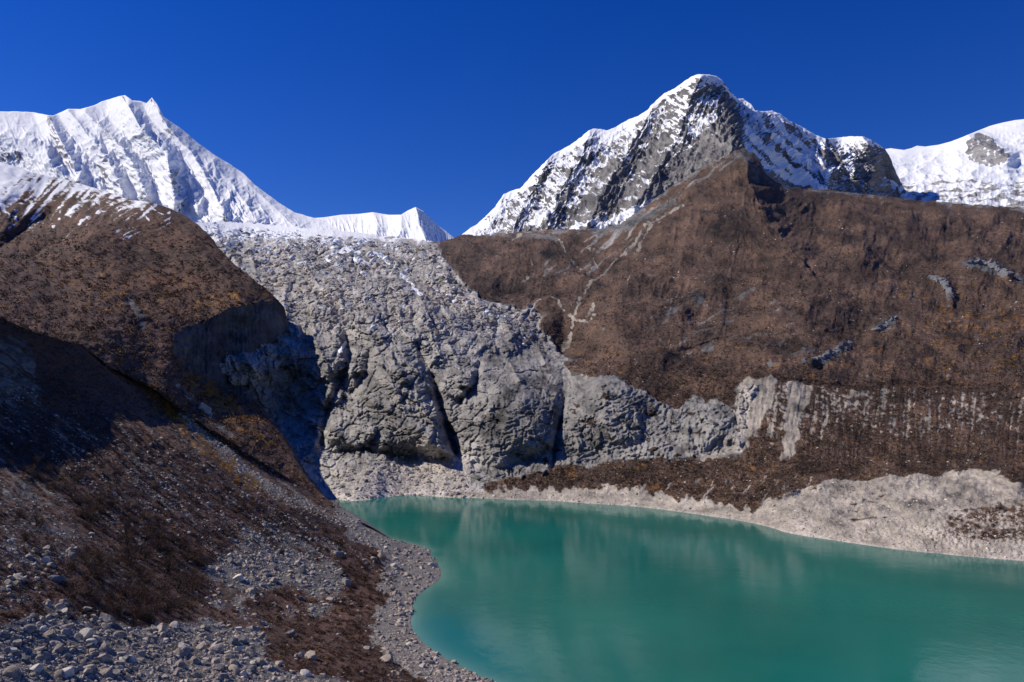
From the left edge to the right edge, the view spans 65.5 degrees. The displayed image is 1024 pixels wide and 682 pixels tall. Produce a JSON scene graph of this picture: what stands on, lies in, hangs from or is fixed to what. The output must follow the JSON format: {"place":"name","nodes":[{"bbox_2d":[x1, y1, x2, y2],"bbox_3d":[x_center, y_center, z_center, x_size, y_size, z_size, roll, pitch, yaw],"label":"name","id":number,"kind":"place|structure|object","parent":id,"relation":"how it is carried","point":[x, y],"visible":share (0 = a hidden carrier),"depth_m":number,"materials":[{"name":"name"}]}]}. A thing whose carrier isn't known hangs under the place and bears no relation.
{"place":"outdoors","nodes":[
{"label":"outdoors","id":0,"kind":"place"},
{"bbox_2d":[0,162,330,501],"bbox_3d":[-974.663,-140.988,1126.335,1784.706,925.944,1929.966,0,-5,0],"label":"mountainside","id":1,"kind":"structure","parent":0,"point":[202,348],"depth_m":749.47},
{"bbox_2d":[0,210,326,499],"bbox_3d":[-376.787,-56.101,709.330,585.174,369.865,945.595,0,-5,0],"label":"scrub","id":2,"kind":"object","parent":1,"relation":"on","point":[127,331],"visible":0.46,"depth_m":563.55,"materials":[{"name":"brown plant"}]},
{"bbox_2d":[198,403,211,413],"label":"slab","id":3,"kind":"structure","parent":1,"relation":"on","point":[207,410],"depth_m":454.04,"materials":[{"name":"beige stone"}]},
{"bbox_2d":[0,95,336,230],"bbox_3d":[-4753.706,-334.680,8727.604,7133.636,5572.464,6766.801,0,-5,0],"label":"snow mountain","id":4,"kind":"structure","parent":0,"point":[125,146],"depth_m":7847.87,"materials":[{"name":"white snow"}]},
{"bbox_2d":[0,317,485,681],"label":"slope","id":5,"kind":"structure","parent":0,"point":[18,354],"depth_m":240.31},
{"bbox_2d":[2,664,19,677],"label":"boulder","id":6,"kind":"object","parent":5,"relation":"on","point":[10,671],"visible":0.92,"depth_m":97.36,"materials":[{"name":"stone"}]},
{"bbox_2d":[11,639,21,646],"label":"boulder","id":7,"kind":"object","parent":5,"relation":"on","point":[17,643],"visible":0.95,"depth_m":104.00,"materials":[{"name":"stone"}]},
{"bbox_2d":[13,573,25,580],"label":"boulder","id":8,"kind":"object","parent":5,"relation":"on","point":[19,577],"visible":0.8,"depth_m":123.65,"materials":[{"name":"stone"}]},
{"bbox_2d":[24,624,36,632],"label":"boulder","id":9,"kind":"object","parent":5,"relation":"on","point":[31,628],"visible":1,"depth_m":108.41,"materials":[{"name":"stone"}]},
{"bbox_2d":[30,663,43,672],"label":"boulder","id":10,"kind":"object","parent":5,"relation":"on","point":[39,667],"visible":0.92,"depth_m":101.04,"materials":[{"name":"stone"}]},
{"bbox_2d":[37,651,50,659],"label":"boulder","id":11,"kind":"object","parent":5,"relation":"on","point":[47,655],"visible":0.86,"depth_m":104.90,"materials":[{"name":"stone"}]},
{"bbox_2d":[43,629,53,636],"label":"boulder","id":12,"kind":"object","parent":5,"relation":"on","point":[49,633],"visible":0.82,"depth_m":109.69,"materials":[{"name":"stone"}]},
{"bbox_2d":[47,575,63,582],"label":"boulder","id":13,"kind":"object","parent":5,"relation":"on","point":[56,578],"visible":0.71,"depth_m":131.67,"materials":[{"name":"stone"}]},
{"bbox_2d":[54,643,63,651],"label":"boulder","id":14,"kind":"object","parent":5,"relation":"on","point":[59,647],"visible":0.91,"depth_m":108.20,"materials":[{"name":"stone"}]},
{"bbox_2d":[54,669,64,677],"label":"boulder","id":15,"kind":"object","parent":5,"relation":"on","point":[59,673],"visible":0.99,"depth_m":102.54,"materials":[{"name":"stone"}]},
{"bbox_2d":[60,629,71,635],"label":"boulder","id":16,"kind":"object","parent":5,"relation":"on","point":[65,632],"visible":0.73,"depth_m":113.10,"materials":[{"name":"beige stone"}]},
{"bbox_2d":[63,666,73,677],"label":"boulder","id":17,"kind":"object","parent":5,"relation":"on","point":[68,671],"visible":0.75,"depth_m":103.39,"materials":[{"name":"stone"}]},
{"bbox_2d":[56,555,84,569],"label":"shrub","id":18,"kind":"object","parent":5,"relation":"on","point":[73,565],"visible":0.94,"depth_m":142.47,"materials":[{"name":"brown plant"}]},
{"bbox_2d":[54,583,90,597],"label":"shrub","id":19,"kind":"object","parent":5,"relation":"on","point":[73,594],"visible":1,"depth_m":129.02,"materials":[{"name":"brown plant"}]},
{"bbox_2d":[62,574,91,590],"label":"shrub","id":20,"kind":"object","parent":5,"relation":"on","point":[72,584],"visible":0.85,"depth_m":132.54,"materials":[{"name":"brown plant"}]},
{"bbox_2d":[74,544,95,560],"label":"shrub","id":21,"kind":"object","parent":5,"relation":"on","point":[81,552],"visible":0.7,"depth_m":153.85,"materials":[{"name":"brown plant"}]},
{"bbox_2d":[79,628,93,638],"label":"boulder","id":22,"kind":"object","parent":5,"relation":"on","point":[87,633],"visible":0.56,"depth_m":116.49,"materials":[{"name":"stone"}]},
{"bbox_2d":[75,550,104,567],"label":"shrub","id":23,"kind":"object","parent":5,"relation":"on","point":[89,563],"visible":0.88,"depth_m":150.35,"materials":[{"name":"brown plant"}]},
{"bbox_2d":[81,508,101,521],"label":"shrub","id":24,"kind":"object","parent":5,"relation":"on","point":[90,518],"visible":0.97,"depth_m":197.88,"materials":[{"name":"brown plant"}]},
{"bbox_2d":[82,583,102,597],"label":"shrub","id":25,"kind":"object","parent":5,"relation":"on","point":[92,591],"visible":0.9,"depth_m":133.88,"materials":[{"name":"brown plant"}]},
{"bbox_2d":[83,562,106,577],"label":"shrub","id":26,"kind":"object","parent":5,"relation":"on","point":[96,569],"visible":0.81,"depth_m":145.50,"materials":[{"name":"brown plant"}]},
{"bbox_2d":[89,542,110,558],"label":"shrub","id":27,"kind":"object","parent":5,"relation":"on","point":[96,553],"visible":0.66,"depth_m":163.47,"materials":[{"name":"brown plant"}]},
{"bbox_2d":[94,570,110,580],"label":"shrub","id":28,"kind":"object","parent":5,"relation":"on","point":[101,576],"visible":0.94,"depth_m":145.17,"materials":[{"name":"brown plant"}]},
{"bbox_2d":[96,653,110,662],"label":"boulder","id":29,"kind":"object","parent":5,"relation":"on","point":[104,657],"visible":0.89,"depth_m":111.34,"materials":[{"name":"stone"}]},
{"bbox_2d":[90,548,119,568],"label":"shrub","id":30,"kind":"object","parent":5,"relation":"on","point":[100,564],"visible":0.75,"depth_m":155.73,"materials":[{"name":"brown plant"}]},
{"bbox_2d":[100,642,109,651],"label":"boulder","id":31,"kind":"object","parent":5,"relation":"on","point":[106,646],"visible":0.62,"depth_m":115.50,"materials":[{"name":"stone"}]},
{"bbox_2d":[98,600,113,612],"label":"shrub","id":32,"kind":"object","parent":5,"relation":"on","point":[109,610],"visible":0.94,"depth_m":131.94,"materials":[{"name":"brown plant"}]},
{"bbox_2d":[100,667,112,677],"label":"boulder","id":33,"kind":"object","parent":5,"relation":"on","point":[106,672],"visible":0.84,"depth_m":108.03,"materials":[{"name":"stone"}]},
{"bbox_2d":[100,612,113,622],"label":"boulder","id":34,"kind":"object","parent":5,"relation":"on","point":[107,618],"visible":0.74,"depth_m":127.18,"materials":[{"name":"stone"}]},
{"bbox_2d":[96,586,122,604],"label":"shrub","id":35,"kind":"object","parent":5,"relation":"on","point":[108,599],"visible":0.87,"depth_m":136.38,"materials":[{"name":"brown plant"}]},
{"bbox_2d":[101,490,120,506],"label":"shrub","id":36,"kind":"object","parent":5,"relation":"on","point":[112,503],"visible":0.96,"depth_m":220.08,"materials":[{"name":"brown plant"}]},
{"bbox_2d":[111,669,119,676],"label":"boulder","id":37,"kind":"object","parent":5,"relation":"on","point":[116,673],"visible":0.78,"depth_m":108.70,"materials":[{"name":"stone"}]},
{"bbox_2d":[106,546,127,563],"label":"shrub","id":38,"kind":"object","parent":5,"relation":"on","point":[117,559],"visible":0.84,"depth_m":169.30,"materials":[{"name":"brown plant"}]},
{"bbox_2d":[113,660,124,666],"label":"boulder","id":39,"kind":"object","parent":5,"relation":"on","point":[119,662],"visible":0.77,"depth_m":112.33,"materials":[{"name":"stone"}]},
{"bbox_2d":[109,595,129,615],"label":"shrub","id":40,"kind":"object","parent":5,"relation":"on","point":[116,611],"visible":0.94,"depth_m":133.38,"materials":[{"name":"brown plant"}]},
{"bbox_2d":[114,630,126,637],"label":"boulder","id":41,"kind":"object","parent":5,"relation":"on","point":[121,634],"visible":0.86,"depth_m":124.06,"materials":[{"name":"stone"}]},
{"bbox_2d":[113,579,132,594],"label":"shrub","id":42,"kind":"object","parent":5,"relation":"on","point":[123,590],"visible":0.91,"depth_m":145.20,"materials":[{"name":"brown plant"}]},
{"bbox_2d":[113,523,138,537],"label":"shrub","id":43,"kind":"object","parent":5,"relation":"on","point":[124,529],"visible":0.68,"depth_m":203.07,"materials":[{"name":"brown plant"}]},
{"bbox_2d":[120,498,134,509],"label":"shrub","id":44,"kind":"object","parent":5,"relation":"on","point":[128,507],"visible":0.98,"depth_m":224.94,"materials":[{"name":"brown plant"}]},
{"bbox_2d":[122,514,134,528],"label":"shrub","id":45,"kind":"object","parent":5,"relation":"on","point":[127,522],"visible":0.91,"depth_m":211.42,"materials":[{"name":"brown plant"}]},
{"bbox_2d":[118,538,139,552],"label":"shrub","id":46,"kind":"object","parent":5,"relation":"on","point":[124,547],"visible":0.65,"depth_m":188.18,"materials":[{"name":"brown plant"}]},
{"bbox_2d":[115,542,144,560],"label":"shrub","id":47,"kind":"object","parent":5,"relation":"on","point":[129,551],"visible":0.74,"depth_m":179.00,"materials":[{"name":"brown plant"}]},
{"bbox_2d":[119,528,141,543],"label":"shrub","id":48,"kind":"object","parent":5,"relation":"on","point":[127,540],"visible":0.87,"depth_m":196.74,"materials":[{"name":"brown plant"}]},
{"bbox_2d":[126,582,145,598],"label":"shrub","id":49,"kind":"object","parent":5,"relation":"on","point":[133,593],"visible":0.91,"depth_m":147.18,"materials":[{"name":"brown plant"}]},
{"bbox_2d":[125,551,147,573],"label":"shrub","id":50,"kind":"object","parent":5,"relation":"on","point":[138,566],"visible":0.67,"depth_m":170.61,"materials":[{"name":"brown plant"}]},
{"bbox_2d":[131,604,153,618],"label":"shrub","id":51,"kind":"object","parent":5,"relation":"on","point":[139,614],"visible":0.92,"depth_m":137.51,"materials":[{"name":"brown plant"}]},
{"bbox_2d":[134,568,153,582],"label":"shrub","id":52,"kind":"object","parent":5,"relation":"on","point":[143,577],"visible":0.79,"depth_m":166.89,"materials":[{"name":"brown plant"}]},
{"bbox_2d":[137,507,153,518],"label":"shrub","id":53,"kind":"object","parent":5,"relation":"on","point":[143,513],"visible":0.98,"depth_m":225.73,"materials":[{"name":"brown plant"}]},
{"bbox_2d":[129,600,163,621],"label":"shrub","id":54,"kind":"object","parent":5,"relation":"on","point":[145,616],"visible":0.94,"depth_m":137.83,"materials":[{"name":"brown plant"}]},
{"bbox_2d":[133,577,159,599],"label":"shrub","id":55,"kind":"object","parent":5,"relation":"on","point":[142,588],"visible":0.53,"depth_m":151.81,"materials":[{"name":"brown plant"}]},
{"bbox_2d":[134,563,158,581],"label":"shrub","id":56,"kind":"object","parent":5,"relation":"on","point":[149,573],"visible":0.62,"depth_m":168.97,"materials":[{"name":"brown plant"}]},
{"bbox_2d":[135,548,158,561],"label":"shrub","id":57,"kind":"object","parent":5,"relation":"on","point":[146,555],"visible":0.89,"depth_m":190.34,"materials":[{"name":"brown plant"}]},
{"bbox_2d":[138,603,158,621],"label":"shrub","id":58,"kind":"object","parent":5,"relation":"on","point":[151,612],"visible":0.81,"depth_m":139.20,"materials":[{"name":"brown plant"}]},
{"bbox_2d":[139,587,162,603],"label":"shrub","id":59,"kind":"object","parent":5,"relation":"on","point":[149,599],"visible":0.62,"depth_m":149.00,"materials":[{"name":"brown plant"}]},
{"bbox_2d":[144,544,161,558],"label":"shrub","id":60,"kind":"object","parent":5,"relation":"on","point":[150,551],"visible":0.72,"depth_m":197.47,"materials":[{"name":"brown plant"}]},
{"bbox_2d":[149,532,166,549],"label":"shrub","id":61,"kind":"object","parent":5,"relation":"on","point":[157,543],"visible":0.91,"depth_m":206.90,"materials":[{"name":"brown plant"}]},
{"bbox_2d":[157,623,166,633],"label":"boulder","id":62,"kind":"object","parent":5,"relation":"on","point":[161,627],"visible":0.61,"depth_m":135.79,"materials":[{"name":"beige stone"}]},
{"bbox_2d":[156,549,180,565],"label":"shrub","id":63,"kind":"object","parent":5,"relation":"on","point":[171,558],"visible":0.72,"depth_m":198.86,"materials":[{"name":"brown plant"}]},
{"bbox_2d":[159,554,180,571],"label":"shrub","id":64,"kind":"object","parent":5,"relation":"on","point":[167,567],"visible":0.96,"depth_m":193.64,"materials":[{"name":"brown plant"}]},
{"bbox_2d":[158,595,182,612],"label":"shrub","id":65,"kind":"object","parent":5,"relation":"on","point":[168,607],"visible":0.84,"depth_m":150.09,"materials":[{"name":"brown plant"}]},
{"bbox_2d":[161,541,182,555],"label":"shrub","id":66,"kind":"object","parent":5,"relation":"on","point":[169,549],"visible":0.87,"depth_m":207.37,"materials":[{"name":"brown plant"}]},
{"bbox_2d":[162,589,187,609],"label":"shrub","id":67,"kind":"object","parent":5,"relation":"on","point":[173,604],"visible":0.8,"depth_m":155.08,"materials":[{"name":"brown plant"}]},
{"bbox_2d":[173,648,187,657],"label":"boulder","id":68,"kind":"object","parent":5,"relation":"on","point":[180,652],"visible":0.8,"depth_m":128.35,"materials":[{"name":"stone"}]},
{"bbox_2d":[175,660,187,668],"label":"boulder","id":69,"kind":"object","parent":5,"relation":"on","point":[181,664],"visible":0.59,"depth_m":122.56,"materials":[{"name":"stone"}]},
{"bbox_2d":[176,544,194,560],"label":"shrub","id":70,"kind":"object","parent":5,"relation":"on","point":[186,553],"visible":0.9,"depth_m":212.19,"materials":[{"name":"brown plant"}]},
{"bbox_2d":[174,590,203,609],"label":"shrub","id":71,"kind":"object","parent":5,"relation":"on","point":[190,598],"visible":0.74,"depth_m":164.89,"materials":[{"name":"brown plant"}]},
{"bbox_2d":[182,545,204,560],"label":"shrub","id":72,"kind":"object","parent":5,"relation":"on","point":[195,551],"visible":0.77,"depth_m":215.67,"materials":[{"name":"brown plant"}]},
{"bbox_2d":[0,316,423,681],"bbox_3d":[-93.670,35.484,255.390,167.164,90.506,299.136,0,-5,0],"label":"scrub","id":73,"kind":"object","parent":5,"relation":"on","point":[287,648],"visible":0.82,"depth_m":214.85,"materials":[{"name":"brown plant"}]},
{"bbox_2d":[209,643,222,652],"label":"boulder","id":74,"kind":"object","parent":5,"relation":"on","point":[215,648],"visible":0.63,"depth_m":138.21,"materials":[{"name":"stone"}]},
{"bbox_2d":[215,663,223,670],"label":"boulder","id":75,"kind":"object","parent":5,"relation":"on","point":[219,666],"visible":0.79,"depth_m":128.13,"materials":[{"name":"stone"}]},
{"bbox_2d":[0,364,439,590],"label":"talus","id":76,"kind":"structure","parent":5,"relation":"on","point":[196,425],"depth_m":268.69,"materials":[{"name":"stone"}]},
{"bbox_2d":[223,653,234,660],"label":"boulder","id":77,"kind":"object","parent":5,"relation":"on","point":[228,656],"visible":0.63,"depth_m":135.36,"materials":[{"name":"stone"}]},
{"bbox_2d":[227,637,237,644],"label":"boulder","id":78,"kind":"object","parent":5,"relation":"on","point":[233,640],"visible":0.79,"depth_m":146.93,"materials":[{"name":"stone"}]},
{"bbox_2d":[228,664,240,673],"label":"boulder","id":79,"kind":"object","parent":5,"relation":"on","point":[236,669],"visible":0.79,"depth_m":130.56,"materials":[{"name":"beige stone"}]},
{"bbox_2d":[233,574,243,580],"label":"boulder","id":80,"kind":"object","parent":5,"relation":"on","point":[237,577],"visible":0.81,"depth_m":216.60,"materials":[{"name":"stone"}]},
{"bbox_2d":[235,635,246,643],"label":"boulder","id":81,"kind":"object","parent":5,"relation":"on","point":[242,639],"visible":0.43,"depth_m":150.91,"materials":[{"name":"stone"}]},
{"bbox_2d":[0,443,495,681],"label":"rubble","id":82,"kind":"object","parent":5,"relation":"on","point":[61,663],"visible":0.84,"depth_m":150.84,"materials":[{"name":"stone"}]},
{"bbox_2d":[254,657,266,666],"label":"boulder","id":83,"kind":"object","parent":5,"relation":"on","point":[261,662],"visible":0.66,"depth_m":139.95,"materials":[{"name":"stone"}]},
{"bbox_2d":[300,669,310,676],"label":"boulder","id":84,"kind":"object","parent":5,"relation":"on","point":[305,672],"visible":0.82,"depth_m":144.16,"materials":[{"name":"stone"}]},
{"bbox_2d":[304,650,316,659],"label":"boulder","id":85,"kind":"object","parent":5,"relation":"on","point":[310,654],"visible":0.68,"depth_m":159.51,"materials":[{"name":"beige stone"}]},
{"bbox_2d":[380,654,393,662],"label":"boulder","id":86,"kind":"object","parent":5,"relation":"on","point":[387,658],"visible":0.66,"depth_m":173.50,"materials":[{"name":"stone"}]},
{"bbox_2d":[316,207,453,241],"bbox_3d":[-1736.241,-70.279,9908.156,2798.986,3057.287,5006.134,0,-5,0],"label":"snow ridge","id":87,"kind":"structure","parent":0,"point":[415,222],"depth_m":9110.62,"materials":[{"name":"white snow"}]},
{"bbox_2d":[197,221,759,500],"bbox_3d":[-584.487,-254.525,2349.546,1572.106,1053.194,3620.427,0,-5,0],"label":"icefall","id":88,"kind":"object","parent":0,"point":[362,394],"visible":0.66,"depth_m":694.19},
{"bbox_2d":[259,380,477,500],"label":"debris","id":89,"kind":"object","parent":88,"relation":"on","point":[386,468],"visible":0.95,"depth_m":589.79,"materials":[{"name":"stone"}]},
{"bbox_2d":[202,222,553,353],"bbox_3d":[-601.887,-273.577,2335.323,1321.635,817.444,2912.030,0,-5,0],"label":"icefall blocks","id":90,"kind":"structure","parent":88,"relation":"on","point":[334,297],"depth_m":1388.41,"materials":[{"name":"stone"}]},
{"bbox_2d":[0,0,1023,237],"label":"sky","id":91,"kind":"structure","parent":0,"point":[443,109],"materials":[{"name":"blue"}]},
{"bbox_2d":[329,495,1023,681],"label":"lake water","id":92,"kind":"structure","parent":0,"point":[536,591],"depth_m":250.80,"materials":[{"name":"teal liquid"}]},
{"bbox_2d":[462,74,908,235],"bbox_3d":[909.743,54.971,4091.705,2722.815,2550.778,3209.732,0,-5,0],"label":"rocky peak","id":93,"kind":"structure","parent":0,"point":[621,173],"depth_m":3446.75,"materials":[{"name":"white snow"}]},
{"bbox_2d":[428,148,1023,514],"bbox_3d":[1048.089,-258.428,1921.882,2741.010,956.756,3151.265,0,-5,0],"label":"hillside","id":94,"kind":"structure","parent":0,"point":[985,483],"depth_m":1035.25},
{"bbox_2d":[444,160,1023,541],"bbox_3d":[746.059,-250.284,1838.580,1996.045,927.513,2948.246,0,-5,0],"label":"scrub","id":95,"kind":"object","parent":94,"relation":"on","point":[923,450],"visible":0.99,"depth_m":639.48,"materials":[{"name":"brown plant"}]},
{"bbox_2d":[465,162,1022,466],"bbox_3d":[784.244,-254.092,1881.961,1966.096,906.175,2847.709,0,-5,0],"label":"hillside stones","id":96,"kind":"object","parent":94,"relation":"on","point":[772,306],"visible":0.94,"depth_m":1086.33,"materials":[{"name":"grey stone"}]},
{"bbox_2d":[802,340,853,364],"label":"rock outcrop","id":97,"kind":"object","parent":94,"relation":"on","point":[828,352],"visible":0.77,"depth_m":751.76,"materials":[{"name":"stone"}]},
{"bbox_2d":[871,316,898,331],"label":"rock outcrop","id":98,"kind":"object","parent":94,"relation":"on","point":[878,328],"visible":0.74,"depth_m":926.71,"materials":[{"name":"stone"}]},
{"bbox_2d":[927,274,954,298],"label":"rock outcrop","id":99,"kind":"object","parent":94,"relation":"on","point":[947,289],"visible":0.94,"depth_m":1192.94,"materials":[{"name":"stone"}]},
{"bbox_2d":[957,258,1014,277],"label":"rock outcrop","id":100,"kind":"object","parent":94,"relation":"on","point":[996,266],"visible":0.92,"depth_m":1338.71,"materials":[{"name":"stone"}]},
{"bbox_2d":[444,486,1023,560],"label":"shore","id":101,"kind":"structure","parent":0,"point":[861,525],"depth_m":374.07,"materials":[{"name":"grey gravel"}]},
{"bbox_2d":[348,443,1023,560],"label":"beach stones","id":102,"kind":"object","parent":101,"relation":"on","point":[609,493],"visible":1,"depth_m":404.45,"materials":[{"name":"grey stone"}]},
{"bbox_2d":[885,119,1023,208],"bbox_3d":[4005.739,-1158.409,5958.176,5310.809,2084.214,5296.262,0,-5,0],"label":"snowy mountain","id":103,"kind":"structure","parent":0,"point":[984,166],"depth_m":5348.14,"materials":[{"name":"white snow"}]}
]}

